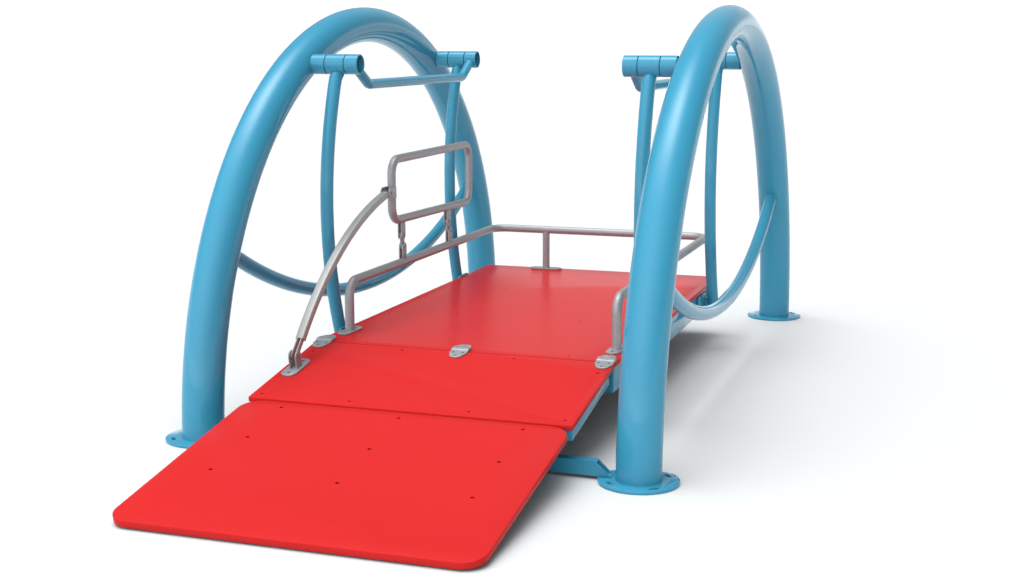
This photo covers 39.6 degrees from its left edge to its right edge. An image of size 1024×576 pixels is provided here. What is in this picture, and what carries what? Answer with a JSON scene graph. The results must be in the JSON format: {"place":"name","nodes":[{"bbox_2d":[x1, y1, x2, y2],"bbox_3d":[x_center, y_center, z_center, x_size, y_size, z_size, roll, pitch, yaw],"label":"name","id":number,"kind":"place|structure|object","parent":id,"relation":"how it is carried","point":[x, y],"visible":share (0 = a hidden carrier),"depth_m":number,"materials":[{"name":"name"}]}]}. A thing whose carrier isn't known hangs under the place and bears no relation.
{"place":"outdoors","nodes":[
{"label":"outdoors","id":0,"kind":"place"},
{"bbox_2d":[0,47,1023,575],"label":"ground","id":1,"kind":"structure","parent":0,"point":[862,415],"depth_m":7.01,"materials":[{"name":"white"}]},
{"bbox_2d":[165,7,494,447],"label":"swing arch","id":2,"kind":"structure","parent":1,"relation":"on","point":[292,71],"depth_m":4.57,"materials":[{"name":"blue paint"}]},
{"bbox_2d":[248,51,726,440],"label":"swing platform","id":3,"kind":"structure","parent":2,"relation":"hanging from","point":[537,345],"depth_m":4.68,"materials":[{"name":"red paint"}]},
{"bbox_2d":[112,400,566,569],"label":"entry ramp","id":4,"kind":"structure","parent":1,"relation":"on","point":[440,491],"depth_m":3.65,"materials":[{"name":"red paint"}]},
{"bbox_2d":[548,454,612,476],"bbox_3d":[-0.294,0.465,4.114,1.205,0.042,0.031,3,11,18],"label":"floor crossbar","id":5,"kind":"object","parent":1,"relation":"on","point":[579,465],"visible":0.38,"depth_m":3.94,"materials":[{"name":"blue paint"}]},
{"bbox_2d":[597,4,799,494],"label":"swing arch","id":6,"kind":"structure","parent":1,"relation":"on","point":[655,297],"depth_m":4.08,"materials":[{"name":"blue paint"}]}
]}

